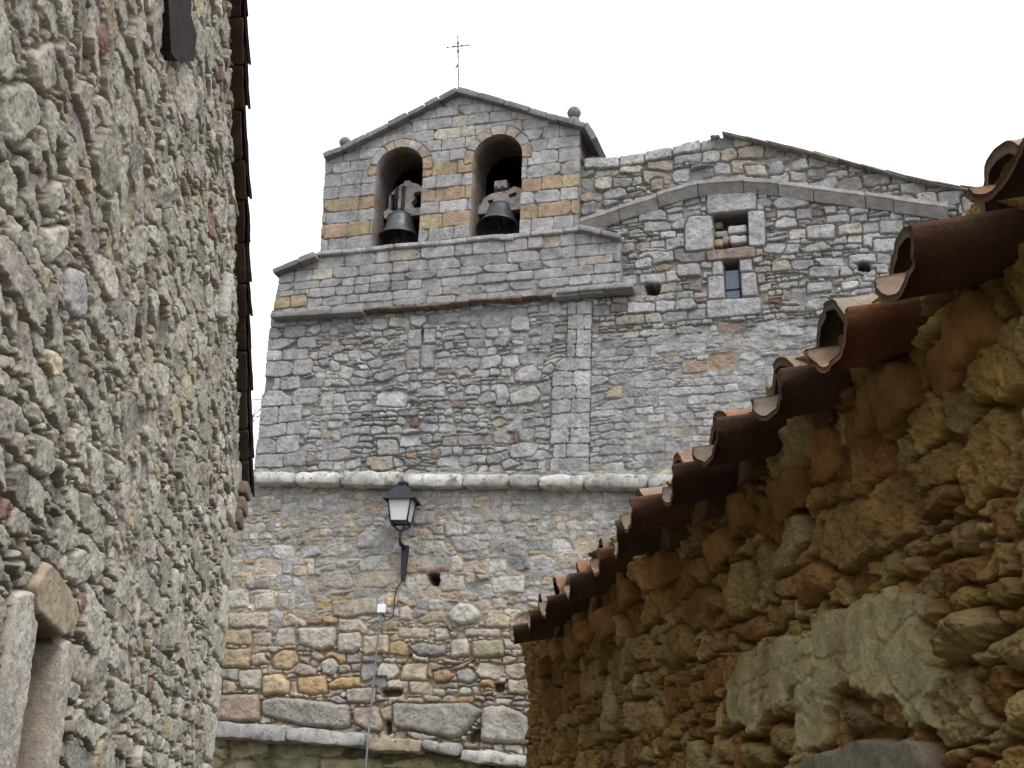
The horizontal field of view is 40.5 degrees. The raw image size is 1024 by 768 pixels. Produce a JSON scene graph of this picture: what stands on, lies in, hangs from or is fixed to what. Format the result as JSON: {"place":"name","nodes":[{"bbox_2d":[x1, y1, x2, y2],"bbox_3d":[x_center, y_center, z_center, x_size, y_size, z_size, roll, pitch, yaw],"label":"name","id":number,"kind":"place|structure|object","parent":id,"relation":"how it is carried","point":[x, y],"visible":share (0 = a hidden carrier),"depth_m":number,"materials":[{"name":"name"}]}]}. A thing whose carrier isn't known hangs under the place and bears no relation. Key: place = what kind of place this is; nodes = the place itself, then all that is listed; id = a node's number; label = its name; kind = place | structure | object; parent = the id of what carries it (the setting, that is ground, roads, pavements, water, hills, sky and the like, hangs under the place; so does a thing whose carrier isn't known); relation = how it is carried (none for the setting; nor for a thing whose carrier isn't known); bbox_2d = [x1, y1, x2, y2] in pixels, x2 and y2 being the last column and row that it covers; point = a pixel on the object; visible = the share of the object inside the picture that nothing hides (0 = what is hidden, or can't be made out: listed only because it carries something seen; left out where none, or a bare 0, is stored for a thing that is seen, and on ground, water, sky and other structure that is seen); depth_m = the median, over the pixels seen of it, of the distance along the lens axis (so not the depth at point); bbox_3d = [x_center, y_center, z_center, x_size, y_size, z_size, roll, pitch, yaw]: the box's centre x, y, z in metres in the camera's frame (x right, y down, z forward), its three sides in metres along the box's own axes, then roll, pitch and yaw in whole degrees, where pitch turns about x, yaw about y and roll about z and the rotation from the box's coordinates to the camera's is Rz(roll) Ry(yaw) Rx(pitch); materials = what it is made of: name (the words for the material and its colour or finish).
{"place":"outdoors","nodes":[
{"label":"outdoors","id":0,"kind":"place"},
{"bbox_2d":[0,0,254,767],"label":"stone house","id":1,"kind":"structure","parent":0,"point":[127,456],"depth_m":6.02,"materials":[{"name":"grey stone"}]},
{"bbox_2d":[246,0,1023,470],"label":"sky","id":2,"kind":"structure","parent":0,"point":[925,89],"materials":[{"name":"white"}]},
{"bbox_2d":[509,137,1023,767],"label":"tiled shed","id":3,"kind":"structure","parent":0,"point":[813,557],"depth_m":2.69,"materials":[{"name":"stone"}]},
{"bbox_3d":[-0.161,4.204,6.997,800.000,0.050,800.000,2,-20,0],"label":"ground","id":4,"kind":"structure","parent":0,"visible":0},
{"bbox_2d":[252,363,260,421],"bbox_3d":[-4.681,2.387,29.437,8.037,18.038,14.368,-14,-25,39],"label":"bare tree","id":5,"kind":"object","parent":4,"relation":"on","point":[255,410],"depth_m":32.93,"materials":[{"name":"plant"}]},
{"bbox_2d":[208,87,973,767],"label":"church building","id":6,"kind":"structure","parent":4,"relation":"on","point":[564,375],"depth_m":21.00,"materials":[{"name":"stone"}]},
{"bbox_2d":[365,613,381,767],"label":"conduit pipe","id":7,"kind":"object","parent":6,"relation":"attached to","point":[372,692],"visible":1,"depth_m":19.99,"materials":[{"name":"grey plastic"}]},
{"bbox_2d":[377,604,385,613],"bbox_3d":[-1.918,3.304,20.420,0.124,0.132,0.078,-4,-20,16],"label":"junction box","id":8,"kind":"object","parent":6,"relation":"attached to","point":[381,608],"visible":1,"depth_m":20.39,"materials":[{"name":"white plastic"}]},
{"bbox_2d":[383,581,401,619],"bbox_3d":[-1.752,3.172,20.433,0.284,0.597,0.018,-4,-20,16],"label":"electric cable","id":9,"kind":"object","parent":6,"relation":"attached to","point":[394,602],"visible":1,"depth_m":20.40,"materials":[{"name":"black paint"}]},
{"bbox_2d":[378,180,421,244],"bbox_3d":[-1.842,-2.895,23.229,0.700,1.047,0.758,15,-23,-32],"label":"church bell","id":10,"kind":"object","parent":6,"relation":"hanging from","point":[399,228],"visible":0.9,"depth_m":23.21,"materials":[{"name":"grey metal"}]},
{"bbox_2d":[383,481,420,581],"bbox_3d":[-1.641,2.145,20.495,0.476,1.451,0.552,-1,-20,9],"label":"street lamp","id":11,"kind":"object","parent":6,"relation":"attached to","point":[401,500],"visible":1,"depth_m":20.45,"materials":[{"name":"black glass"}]},
{"bbox_2d":[446,35,469,86],"bbox_3d":[-0.936,-5.451,23.615,0.414,1.107,0.037,-4,-20,17],"label":"iron cross","id":12,"kind":"object","parent":6,"relation":"on","point":[457,46],"visible":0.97,"depth_m":23.68,"materials":[{"name":"grey metal"}]},
{"bbox_2d":[476,180,520,235],"bbox_3d":[-0.189,-2.870,22.733,0.758,0.950,0.738,11,-22,-24],"label":"church bell","id":13,"kind":"object","parent":6,"relation":"hanging from","point":[498,209],"visible":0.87,"depth_m":22.72,"materials":[{"name":"grey metal"}]},
{"bbox_2d":[498,234,513,241],"bbox_3d":[-0.065,-2.281,22.014,0.275,0.149,0.269,-5,-21,19],"label":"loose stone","id":14,"kind":"object","parent":6,"relation":"on","point":[505,237],"visible":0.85,"depth_m":21.90,"materials":[{"name":"stone"}]},
{"bbox_2d":[724,262,741,298],"bbox_3d":[3.313,-1.562,20.879,0.281,0.665,0.046,-4,-20,16],"label":"window","id":15,"kind":"structure","parent":6,"relation":"in","point":[732,278],"depth_m":20.86,"materials":[{"name":"blue glass"}]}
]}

